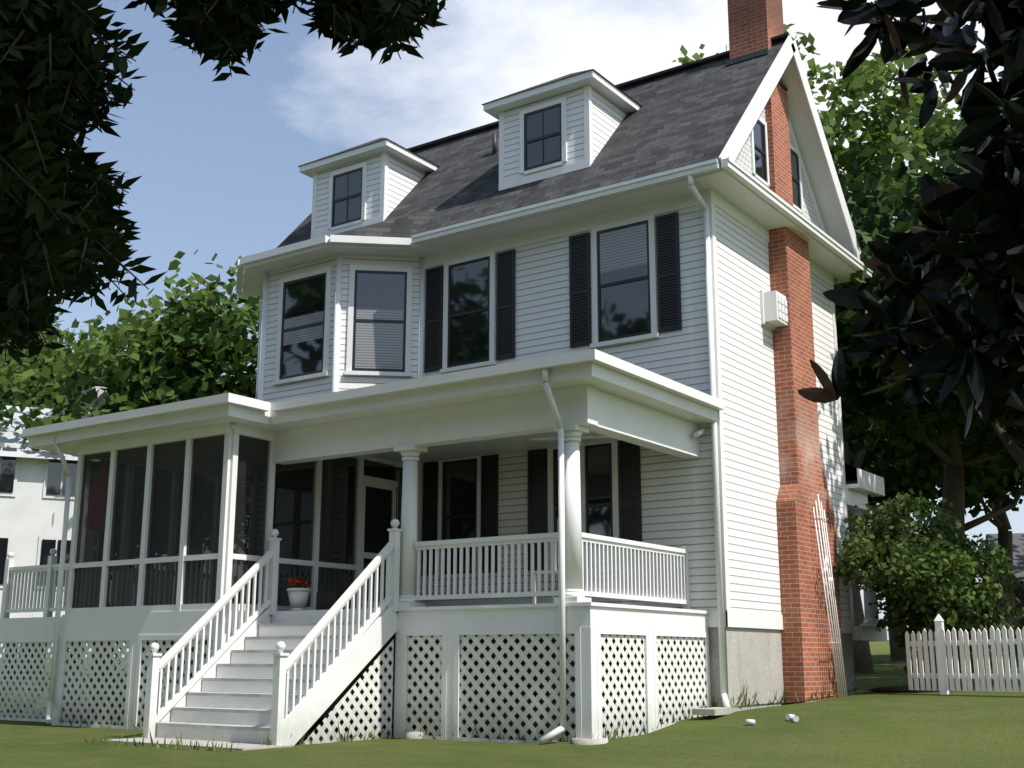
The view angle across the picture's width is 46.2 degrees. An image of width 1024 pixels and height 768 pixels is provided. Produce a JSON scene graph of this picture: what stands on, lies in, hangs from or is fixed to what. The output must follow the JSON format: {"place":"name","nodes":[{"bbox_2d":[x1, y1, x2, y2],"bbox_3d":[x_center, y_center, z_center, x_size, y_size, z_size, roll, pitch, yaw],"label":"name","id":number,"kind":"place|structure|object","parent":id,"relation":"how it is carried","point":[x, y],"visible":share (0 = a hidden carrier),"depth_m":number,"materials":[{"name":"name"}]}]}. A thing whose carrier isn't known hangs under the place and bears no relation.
{"place":"outdoors","nodes":[
{"label":"outdoors","id":0,"kind":"place"},
{"bbox_2d":[16,642,34,678],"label":"tree","id":1,"kind":"object","parent":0,"point":[28,661],"depth_m":61.36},
{"bbox_2d":[33,642,46,674],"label":"tree","id":2,"kind":"object","parent":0,"point":[38,656],"depth_m":77.06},
{"bbox_2d":[1,324,94,681],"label":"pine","id":3,"kind":"object","parent":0,"point":[9,661],"depth_m":54.10,"materials":[{"name":"plant"}]},
{"bbox_2d":[315,153,425,232],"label":"dormer walls","id":4,"kind":"structure","parent":0,"point":[404,178],"depth_m":23.66,"materials":[{"name":"wood"}]},
{"bbox_2d":[355,308,403,368],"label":"window blind","id":5,"kind":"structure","parent":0,"point":[378,345],"depth_m":21.44,"materials":[{"name":"plastic"}]},
{"bbox_2d":[394,467,402,533],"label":"sash window","id":6,"kind":"structure","parent":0,"point":[401,475],"depth_m":20.87,"materials":[{"name":"wood"}]},
{"bbox_2d":[395,470,399,528],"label":"window glass","id":7,"kind":"object","parent":6,"relation":"in","point":[397,487],"visible":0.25,"depth_m":20.89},
{"bbox_2d":[0,640,1023,767],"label":"ground","id":8,"kind":"structure","parent":0,"point":[864,726],"depth_m":13.99,"materials":[{"name":"green plant"}]},
{"bbox_2d":[0,678,39,711],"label":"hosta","id":9,"kind":"object","parent":8,"relation":"on","point":[19,694],"visible":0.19,"depth_m":23.54,"materials":[{"name":"plant"}]},
{"bbox_2d":[0,382,47,408],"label":"tree","id":10,"kind":"object","parent":8,"relation":"on","point":[36,405],"visible":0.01,"depth_m":51.26,"materials":[{"name":"plant"}]},
{"bbox_2d":[2,300,81,399],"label":"tree","id":11,"kind":"object","parent":8,"relation":"on","point":[67,345],"visible":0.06,"depth_m":55.79,"materials":[{"name":"plant"}]},
{"bbox_2d":[0,386,106,617],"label":"neighboring house","id":12,"kind":"structure","parent":8,"relation":"on","point":[31,514],"depth_m":38.54,"materials":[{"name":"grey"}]},
{"bbox_2d":[0,447,77,585],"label":"white neighbour windows","id":13,"kind":"structure","parent":12,"relation":"in","point":[7,472],"depth_m":38.53,"materials":[{"name":"wood"}]},
{"bbox_2d":[0,406,77,459],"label":"white roof","id":14,"kind":"structure","parent":12,"relation":"on","point":[10,433],"depth_m":39.60,"materials":[{"name":"white"}]},
{"bbox_2d":[0,288,176,680],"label":"tree","id":15,"kind":"object","parent":8,"relation":"on","point":[12,370],"depth_m":52.80,"materials":[{"name":"plant"}]},
{"bbox_2d":[0,249,260,687],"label":"tree","id":16,"kind":"object","parent":8,"relation":"on","point":[192,351],"depth_m":40.45,"materials":[{"name":"plant"}]},
{"bbox_2d":[101,737,292,750],"bbox_3d":[-3.946,4.546,14.866,2.600,0.200,0.800,-9,-16,34],"label":"stairs pad","id":17,"kind":"object","parent":8,"relation":"on","point":[241,746],"visible":0.36,"depth_m":14.69,"materials":[{"name":"concrete"}]},
{"bbox_2d":[0,393,398,729],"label":"screened porch","id":18,"kind":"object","parent":8,"relation":"on","point":[231,417],"depth_m":18.72,"materials":[{"name":"wood"}]},
{"bbox_2d":[0,640,212,726],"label":"lattice","id":19,"kind":"object","parent":18,"relation":"attached to","point":[104,666],"visible":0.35,"depth_m":18.99,"materials":[{"name":"wood"}]},
{"bbox_2d":[72,435,394,608],"bbox_3d":[-4.548,2.601,20.302,3.650,2.580,4.020,-9,-16,34],"label":"screen","id":20,"kind":"object","parent":18,"relation":"attached to","point":[293,509],"visible":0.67,"depth_m":18.79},
{"bbox_2d":[0,0,447,366],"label":"tree","id":21,"kind":"object","parent":8,"relation":"on","point":[50,132],"depth_m":5.91,"materials":[{"name":"plant"}]},
{"bbox_2d":[142,519,402,745],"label":"staircase","id":22,"kind":"structure","parent":8,"relation":"on","point":[363,644],"depth_m":16.02,"materials":[{"name":"wood"}]},
{"bbox_2d":[155,621,374,730],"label":"stair treads","id":23,"kind":"object","parent":22,"relation":"on","point":[226,726],"visible":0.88,"depth_m":15.90,"materials":[{"name":"wood"}]},
{"bbox_2d":[302,639,393,744],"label":"lattice stairs","id":24,"kind":"structure","parent":8,"relation":"on","point":[336,721],"depth_m":15.79,"materials":[{"name":"wood"}]},
{"bbox_2d":[46,175,729,744],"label":"downspouts","id":25,"kind":"object","parent":8,"relation":"on","point":[560,513],"visible":0.98,"depth_m":17.44,"materials":[{"name":"metal"}]},
{"bbox_2d":[57,676,856,751],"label":"grass tufts","id":26,"kind":"object","parent":8,"relation":"on","point":[352,737],"visible":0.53,"depth_m":15.39,"materials":[{"name":"green"}]},
{"bbox_2d":[270,349,724,742],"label":"porch trim","id":27,"kind":"structure","parent":8,"relation":"on","point":[410,424],"depth_m":16.17,"materials":[{"name":"wood"}]},
{"bbox_2d":[286,588,310,610],"bbox_3d":[-3.201,3.237,17.968,0.370,0.340,0.361,-9,-16,34],"label":"flower pot","id":28,"kind":"object","parent":27,"relation":"on","point":[298,598],"visible":0.86,"depth_m":17.85,"materials":[{"name":"white"}]},
{"bbox_2d":[286,576,311,587],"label":"flowers","id":29,"kind":"object","parent":28,"relation":"in","point":[305,578],"depth_m":17.98,"materials":[{"name":"plant"}]},
{"bbox_2d":[316,591,349,609],"bbox_3d":[-2.664,3.244,17.859,0.400,0.280,0.300,-9,-16,34],"label":"deck box","id":30,"kind":"object","parent":27,"relation":"on","point":[326,600],"visible":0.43,"depth_m":17.74,"materials":[{"name":"grey"}]},
{"bbox_2d":[406,634,706,741],"bbox_3d":[0.898,3.961,15.705,2.111,1.470,4.403,-45,-46,72],"label":"lattice","id":31,"kind":"object","parent":27,"relation":"attached to","point":[511,686],"visible":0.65,"depth_m":15.43,"materials":[{"name":"wood"}]},
{"bbox_2d":[530,436,611,445],"bbox_3d":[0.882,0.756,17.277,0.969,0.440,0.969,8,-15,-32],"label":"ceiling fan","id":32,"kind":"object","parent":27,"relation":"hanging from","point":[581,437],"visible":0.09,"depth_m":17.29},
{"bbox_2d":[404,731,607,744],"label":"porch footings","id":33,"kind":"object","parent":8,"relation":"on","point":[417,735],"visible":0.36,"depth_m":14.42,"materials":[{"name":"concrete"}]},
{"bbox_2d":[319,627,855,727],"bbox_3d":[0.544,5.516,21.858,9.820,1.890,5.260,-9,-16,34],"label":"foundation","id":34,"kind":"object","parent":8,"relation":"on","point":[754,658],"visible":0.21,"depth_m":18.29,"materials":[{"name":"concrete"}]},
{"bbox_2d":[263,205,850,619],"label":"walls","id":35,"kind":"structure","parent":34,"relation":"on","point":[677,501],"depth_m":19.07,"materials":[{"name":"wood"}]},
{"bbox_2d":[255,298,262,398],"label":"window casing","id":36,"kind":"structure","parent":35,"relation":"attached to","point":[259,359],"depth_m":23.56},
{"bbox_2d":[272,266,331,385],"bbox_3d":[-3.824,-1.062,21.886,1.360,2.050,0.070,-9,-16,34],"label":"window casing","id":37,"kind":"structure","parent":35,"relation":"attached to","point":[328,272],"depth_m":21.78,"materials":[{"name":"wood"}]},
{"bbox_2d":[279,273,325,379],"bbox_3d":[-3.811,-1.043,21.901,1.100,1.880,0.024,-9,-16,34],"label":"sash window","id":38,"kind":"structure","parent":37,"relation":"in","point":[283,330],"depth_m":21.97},
{"bbox_2d":[282,276,324,376],"bbox_3d":[-3.801,-1.040,21.915,1.010,1.790,0.030,-9,-16,34],"label":"window glass","id":39,"kind":"object","parent":38,"relation":"in","point":[304,297],"visible":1,"depth_m":21.91,"materials":[{"name":"glass"}]},
{"bbox_2d":[283,311,323,345],"bbox_3d":[-3.808,-1.014,21.899,1.000,0.508,0.012,-9,-16,34],"label":"window blind","id":40,"kind":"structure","parent":38,"relation":"in","point":[303,335],"depth_m":21.89,"materials":[{"name":"plastic"}]},
{"bbox_2d":[236,235,434,296],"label":"bay cornice","id":41,"kind":"structure","parent":35,"relation":"attached to","point":[257,265],"depth_m":21.73,"materials":[{"name":"wood"}]},
{"bbox_2d":[344,264,412,376],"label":"window casing","id":42,"kind":"structure","parent":35,"relation":"attached to","point":[407,372],"depth_m":21.50,"materials":[{"name":"wood"}]},
{"bbox_2d":[352,270,406,371],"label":"sash window","id":43,"kind":"structure","parent":42,"relation":"in","point":[355,320],"depth_m":21.51,"materials":[{"name":"wood"}]},
{"bbox_2d":[354,273,404,368],"bbox_3d":[-2.374,-1.123,21.539,0.850,1.790,0.030,2,-13,-6],"label":"window glass","id":44,"kind":"object","parent":43,"relation":"in","point":[379,291],"visible":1,"depth_m":21.65,"materials":[{"name":"glass"}]},
{"bbox_2d":[421,461,438,575],"bbox_3d":[-1.402,2.312,20.651,0.340,1.950,0.035,-9,-16,34],"label":"shutter","id":45,"kind":"object","parent":35,"relation":"attached to","point":[430,506],"visible":0.81,"depth_m":20.69,"materials":[{"name":"black"}]},
{"bbox_2d":[424,266,443,372],"bbox_3d":[-1.396,-1.163,21.448,0.380,1.920,0.035,-9,-16,34],"label":"shutter","id":46,"kind":"object","parent":35,"relation":"attached to","point":[433,321],"visible":1,"depth_m":21.43,"materials":[{"name":"black"}]},
{"bbox_2d":[433,456,483,578],"bbox_3d":[-0.899,2.225,20.290,1.010,2.100,0.070,-9,-16,34],"label":"window casing","id":47,"kind":"structure","parent":35,"relation":"attached to","point":[439,495],"depth_m":20.29,"materials":[{"name":"wood"}]},
{"bbox_2d":[442,458,476,573],"bbox_3d":[-0.885,2.244,20.305,0.750,1.930,0.024,-9,-16,34],"label":"sash window","id":48,"kind":"structure","parent":47,"relation":"in","point":[443,499],"depth_m":20.38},
{"bbox_2d":[444,461,474,570],"bbox_3d":[-0.876,2.247,20.319,0.660,1.840,0.030,-9,-16,34],"label":"window glass","id":49,"kind":"object","parent":48,"relation":"in","point":[459,488],"visible":0.79,"depth_m":20.35,"materials":[{"name":"glass"}]},
{"bbox_2d":[440,249,496,373],"bbox_3d":[-0.766,-1.270,21.001,1.180,2.070,0.070,-9,-16,34],"label":"window casing","id":50,"kind":"structure","parent":35,"relation":"attached to","point":[492,360],"depth_m":20.93,"materials":[{"name":"wood"}]},
{"bbox_2d":[447,256,489,367],"bbox_3d":[-0.752,-1.251,21.016,0.920,1.900,0.024,-9,-16,34],"label":"sash window","id":51,"kind":"structure","parent":50,"relation":"in","point":[462,313],"depth_m":21.06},
{"bbox_2d":[450,259,487,364],"bbox_3d":[-0.743,-1.248,21.030,0.830,1.810,0.030,-9,-16,34],"label":"window glass","id":52,"kind":"object","parent":51,"relation":"in","point":[469,332],"visible":1,"depth_m":21.02,"materials":[{"name":"glass"}]},
{"bbox_2d":[480,454,498,572],"bbox_3d":[-0.376,2.154,19.955,0.340,1.950,0.035,-9,-16,34],"label":"shutter","id":53,"kind":"object","parent":35,"relation":"attached to","point":[489,492],"visible":0.92,"depth_m":19.98,"materials":[{"name":"black"}]},
{"bbox_2d":[496,249,515,360],"bbox_3d":[-0.107,-1.361,20.574,0.380,1.920,0.035,-9,-16,34],"label":"shutter","id":54,"kind":"object","parent":35,"relation":"attached to","point":[505,304],"visible":1,"depth_m":20.56,"materials":[{"name":"black"}]},
{"bbox_2d":[528,449,547,570],"bbox_3d":[0.417,2.032,19.418,0.370,1.950,0.035,-9,-16,34],"label":"shutter","id":55,"kind":"object","parent":35,"relation":"attached to","point":[537,491],"visible":0.72,"depth_m":19.45,"materials":[{"name":"black"}]},
{"bbox_2d":[256,189,854,632],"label":"house trim","id":56,"kind":"structure","parent":35,"relation":"attached to","point":[712,201],"depth_m":20.05,"materials":[{"name":"wood"}]},
{"bbox_2d":[329,207,440,237],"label":"bay roof","id":57,"kind":"structure","parent":56,"relation":"on","point":[407,226],"depth_m":21.70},
{"bbox_2d":[277,32,854,255],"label":"roof","id":58,"kind":"structure","parent":35,"relation":"on","point":[689,113],"depth_m":21.47,"materials":[{"name":"grey"}]},
{"bbox_2d":[299,139,437,238],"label":"dormer trim","id":59,"kind":"structure","parent":58,"relation":"on","point":[385,148],"depth_m":23.66,"materials":[{"name":"wood"}]},
{"bbox_2d":[327,162,366,230],"bbox_3d":[-3.260,-3.702,23.739,0.980,1.253,0.035,-9,-16,34],"label":"window casing","id":60,"kind":"structure","parent":59,"relation":"attached to","point":[364,183],"depth_m":23.69,"materials":[{"name":"wood"}]},
{"bbox_2d":[331,167,362,226],"bbox_3d":[-3.257,-3.687,23.741,0.800,1.100,0.024,-9,-16,34],"label":"sash window","id":61,"kind":"structure","parent":60,"relation":"in","point":[347,197],"depth_m":23.76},
{"bbox_2d":[334,170,360,223],"bbox_3d":[-3.247,-3.684,23.754,0.710,1.010,0.030,-9,-16,34],"label":"window glass","id":62,"kind":"object","parent":61,"relation":"in","point":[354,187],"visible":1,"depth_m":23.75,"materials":[{"name":"glass"}]},
{"bbox_2d":[297,137,439,166],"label":"dormer roof","id":63,"kind":"structure","parent":59,"relation":"on","point":[367,143],"depth_m":23.93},
{"bbox_2d":[492,133,496,154],"bbox_3d":[-0.343,-4.696,23.533,0.090,0.470,0.086,-9,-16,34],"label":"roof vent pipe","id":64,"kind":"object","parent":58,"relation":"attached to","point":[494,143],"visible":0.97,"depth_m":23.51,"materials":[{"name":"grey"}]},
{"bbox_2d":[483,70,639,190],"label":"dormer trim","id":65,"kind":"structure","parent":58,"relation":"on","point":[588,81],"depth_m":21.11,"materials":[{"name":"wood"}]},
{"bbox_2d":[519,97,566,174],"bbox_3d":[0.545,-4.365,21.176,0.980,1.253,0.035,-9,-16,34],"label":"window casing","id":66,"kind":"structure","parent":65,"relation":"attached to","point":[563,101],"depth_m":21.14,"materials":[{"name":"wood"}]},
{"bbox_2d":[524,103,561,170],"bbox_3d":[0.548,-4.351,21.177,0.800,1.100,0.024,-9,-16,34],"label":"sash window","id":67,"kind":"structure","parent":66,"relation":"in","point":[542,137],"depth_m":21.20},
{"bbox_2d":[526,107,559,167],"bbox_3d":[0.558,-4.348,21.191,0.710,1.010,0.030,-9,-16,34],"label":"window glass","id":68,"kind":"object","parent":67,"relation":"in","point":[534,130],"visible":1,"depth_m":21.18,"materials":[{"name":"glass"}]},
{"bbox_2d":[481,69,640,106],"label":"dormer roof","id":69,"kind":"structure","parent":65,"relation":"on","point":[556,79],"depth_m":21.36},
{"bbox_2d":[569,232,591,347],"bbox_3d":[1.120,-1.550,19.742,0.390,1.920,0.035,-9,-16,34],"label":"shutter","id":70,"kind":"object","parent":35,"relation":"attached to","point":[580,288],"visible":1,"depth_m":19.73,"materials":[{"name":"black"}]},
{"bbox_2d":[547,440,619,571],"bbox_3d":[1.109,1.916,18.929,1.360,2.100,0.070,-9,-16,34],"label":"window casing","id":71,"kind":"structure","parent":35,"relation":"attached to","point":[615,494],"depth_m":18.93,"materials":[{"name":"wood"}]},
{"bbox_2d":[553,443,612,568],"bbox_3d":[1.122,1.935,18.944,1.100,1.930,0.024,-9,-16,34],"label":"sash window","id":72,"kind":"structure","parent":71,"relation":"in","point":[587,506],"depth_m":18.94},
{"bbox_2d":[556,446,610,564],"bbox_3d":[1.131,1.938,18.958,1.010,1.840,0.030,-9,-16,34],"label":"window glass","id":73,"kind":"object","parent":72,"relation":"in","point":[599,483],"visible":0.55,"depth_m":18.84,"materials":[{"name":"glass"}]},
{"bbox_2d":[590,212,659,348],"bbox_3d":[1.784,-1.662,19.272,1.230,2.070,0.070,-9,-16,34],"label":"window casing","id":74,"kind":"structure","parent":35,"relation":"attached to","point":[650,218],"depth_m":19.20,"materials":[{"name":"wood"}]},
{"bbox_2d":[600,223,646,272],"bbox_3d":[1.801,-2.194,19.419,0.870,0.677,0.012,-9,-16,34],"label":"window blind","id":75,"kind":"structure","parent":74,"relation":"in","point":[623,248],"depth_m":19.41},
{"bbox_2d":[597,220,650,341],"bbox_3d":[1.797,-1.643,19.287,0.970,1.900,0.024,-9,-16,34],"label":"sash window","id":76,"kind":"structure","parent":74,"relation":"in","point":[599,286],"depth_m":19.32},
{"bbox_2d":[599,234,648,338],"bbox_3d":[1.806,-1.640,19.301,0.880,1.810,0.030,-9,-16,34],"label":"window glass","id":77,"kind":"object","parent":76,"relation":"in","point":[624,308],"visible":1,"depth_m":19.21,"materials":[{"name":"glass"}]},
{"bbox_2d":[618,440,641,565],"bbox_3d":[1.821,1.816,18.466,0.370,1.950,0.035,-9,-16,34],"label":"shutter","id":78,"kind":"object","parent":35,"relation":"attached to","point":[630,507],"visible":0.83,"depth_m":18.49,"materials":[{"name":"black"}]},
{"bbox_2d":[655,212,681,332],"bbox_3d":[2.458,-1.756,18.834,0.390,1.920,0.035,-9,-16,34],"label":"shutter","id":79,"kind":"object","parent":35,"relation":"attached to","point":[668,275],"visible":1,"depth_m":18.82,"materials":[{"name":"black"}]},
{"bbox_2d":[693,428,705,436],"bbox_3d":[2.798,0.717,17.812,0.080,0.192,0.339,-9,-16,34],"label":"security camera","id":80,"kind":"object","parent":35,"relation":"attached to","point":[699,432],"visible":1,"depth_m":17.72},
{"bbox_2d":[759,290,787,329],"bbox_3d":[4.361,-1.240,19.910,0.285,0.580,0.530,-9,-16,34],"label":"air conditioner","id":81,"kind":"object","parent":35,"relation":"attached to","point":[773,310],"visible":1,"depth_m":19.76,"materials":[{"name":"plastic"}]},
{"bbox_2d":[735,107,818,227],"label":"gable wall","id":82,"kind":"structure","parent":35,"relation":"on","point":[743,159],"depth_m":21.04,"materials":[{"name":"wood"}]},
{"bbox_2d":[407,35,863,283],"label":"eave trim","id":83,"kind":"structure","parent":82,"relation":"attached to","point":[710,174],"depth_m":19.85,"materials":[{"name":"wood"}]},
{"bbox_2d":[750,116,769,186],"bbox_3d":[4.252,-4.046,20.610,0.035,1.216,0.690,-9,-16,34],"label":"window casing","id":84,"kind":"structure","parent":82,"relation":"attached to","point":[756,176],"depth_m":20.52,"materials":[{"name":"wood"}]},
{"bbox_2d":[753,120,766,181],"bbox_3d":[4.247,-4.034,20.611,0.024,1.080,0.530,-9,-16,34],"label":"sash window","id":85,"kind":"structure","parent":84,"relation":"in","point":[760,149],"depth_m":20.73,"materials":[{"name":"wood"}]},
{"bbox_2d":[754,122,764,177],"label":"window glass","id":86,"kind":"object","parent":85,"relation":"in","point":[759,142],"visible":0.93,"depth_m":20.63,"materials":[{"name":"glass"}]},
{"bbox_2d":[700,115,839,282],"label":"gable trim","id":87,"kind":"structure","parent":82,"relation":"attached to","point":[808,186],"depth_m":22.36,"materials":[{"name":"wood"}]},
{"bbox_2d":[790,144,803,212],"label":"window casing","id":88,"kind":"structure","parent":82,"relation":"attached to","point":[799,210],"depth_m":22.01,"materials":[{"name":"wood"}]},
{"bbox_2d":[790,149,800,208],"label":"sash window","id":89,"kind":"structure","parent":88,"relation":"in","point":[794,178],"depth_m":21.98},
{"bbox_2d":[790,151,798,204],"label":"window glass","id":90,"kind":"object","parent":89,"relation":"in","point":[794,170],"visible":0.61,"depth_m":21.91,"materials":[{"name":"glass"}]},
{"bbox_2d":[712,157,872,278],"bbox_3d":[4.850,-2.672,20.673,0.599,0.175,6.500,-9,-16,34],"label":"eave","id":91,"kind":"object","parent":35,"relation":"attached to","point":[751,196],"depth_m":19.98,"materials":[{"name":"wood"}]},
{"bbox_2d":[758,468,886,641],"bbox_3d":[5.694,3.340,22.915,2.570,3.080,1.470,-9,-16,34],"label":"back porch","id":92,"kind":"object","parent":35,"relation":"attached to","point":[865,487],"visible":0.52,"depth_m":22.40,"materials":[{"name":"wood"}]},
{"bbox_2d":[845,463,869,480],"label":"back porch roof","id":93,"kind":"structure","parent":92,"relation":"on","point":[850,473],"depth_m":23.15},
{"bbox_2d":[692,707,737,715],"bbox_3d":[2.790,4.491,16.460,0.340,0.080,0.750,-9,-16,34],"label":"splash block","id":94,"kind":"object","parent":8,"relation":"on","point":[713,711],"depth_m":16.22,"materials":[{"name":"concrete"}]},
{"bbox_2d":[746,714,798,724],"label":"cups","id":95,"kind":"object","parent":8,"relation":"on","point":[788,717],"visible":1,"depth_m":15.34,"materials":[{"name":"white"}]},
{"bbox_2d":[727,0,845,704],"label":"chimney","id":96,"kind":"object","parent":8,"relation":"on","point":[807,652],"visible":0.61,"depth_m":19.84,"materials":[{"name":"brick"}]},
{"bbox_2d":[725,48,787,90],"bbox_3d":[4.458,-5.564,21.776,0.860,0.464,1.010,-9,-16,34],"label":"chimney flashing","id":97,"kind":"object","parent":96,"relation":"attached to","point":[749,56],"visible":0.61,"depth_m":21.44,"materials":[{"name":"metal"}]},
{"bbox_2d":[813,494,847,697],"bbox_3d":[5.143,3.385,19.380,0.249,3.252,0.502,-9,-16,34],"label":"trellis","id":98,"kind":"object","parent":8,"relation":"on","point":[829,585],"visible":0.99,"depth_m":19.35,"materials":[{"name":"wood"}]},
{"bbox_2d":[672,24,1016,673],"bbox_3d":[11.187,-1.484,39.892,12.945,22.084,13.429,-9,-16,34],"label":"tall tree","id":99,"kind":"object","parent":8,"relation":"on","point":[867,77],"depth_m":38.08,"materials":[{"name":"plant"}]},
{"bbox_2d":[797,0,1023,436],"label":"tree","id":100,"kind":"object","parent":8,"relation":"on","point":[978,364],"depth_m":3.61,"materials":[{"name":"plant"}]},
{"bbox_2d":[869,686,975,691],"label":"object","id":101,"kind":"object","parent":8,"relation":"on","point":[899,688],"visible":0.61,"depth_m":19.74,"materials":[{"name":"plant"}]},
{"bbox_2d":[832,488,1023,686],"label":"bush","id":102,"kind":"object","parent":8,"relation":"on","point":[930,573],"depth_m":19.77,"materials":[{"name":"plant"}]},
{"bbox_2d":[833,77,1023,472],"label":"tree","id":103,"kind":"object","parent":8,"relation":"on","point":[911,178],"depth_m":24.54,"materials":[{"name":"plant"}]},
{"bbox_2d":[834,193,1023,669],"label":"tree","id":104,"kind":"object","parent":8,"relation":"on","point":[994,444],"depth_m":28.35,"materials":[{"name":"plant"}]},
{"bbox_2d":[846,407,1023,660],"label":"tree","id":105,"kind":"object","parent":8,"relation":"on","point":[873,463],"depth_m":46.43,"materials":[{"name":"plant"}]},
{"bbox_2d":[852,420,1023,654],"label":"tree","id":106,"kind":"object","parent":8,"relation":"on","point":[975,511],"depth_m":49.70,"materials":[{"name":"plant"}]},
{"bbox_2d":[905,613,1023,694],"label":"picket fence","id":107,"kind":"object","parent":8,"relation":"on","point":[940,643],"visible":0.98,"depth_m":18.37,"materials":[{"name":"wood"}]},
{"bbox_2d":[927,429,1020,496],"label":"tree","id":108,"kind":"object","parent":8,"relation":"on","point":[1012,485],"depth_m":48.07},
{"bbox_2d":[989,565,1023,651],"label":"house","id":109,"kind":"structure","parent":8,"relation":"on","point":[1020,596],"depth_m":52.57,"materials":[{"name":"grey"}]},
{"bbox_2d":[982,533,1023,580],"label":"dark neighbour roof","id":110,"kind":"structure","parent":109,"relation":"on","point":[1018,552],"depth_m":54.98,"materials":[{"name":"grey"}]},
{"bbox_2d":[0,0,1023,657],"label":"sky","id":111,"kind":"structure","parent":0,"point":[217,162],"materials":[{"name":"blue"}]},
{"bbox_2d":[533,541,557,603],"bbox_3d":[0.620,2.523,16.235,0.485,0.970,0.485,-9,-16,34],"label":"porch chair","id":112,"kind":"object","parent":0,"point":[535,585],"visible":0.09,"depth_m":16.15,"materials":[{"name":"wood"}]},
{"bbox_2d":[504,86,626,181],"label":"dormer walls","id":113,"kind":"structure","parent":0,"point":[608,115],"depth_m":21.10,"materials":[{"name":"wood"}]}
]}

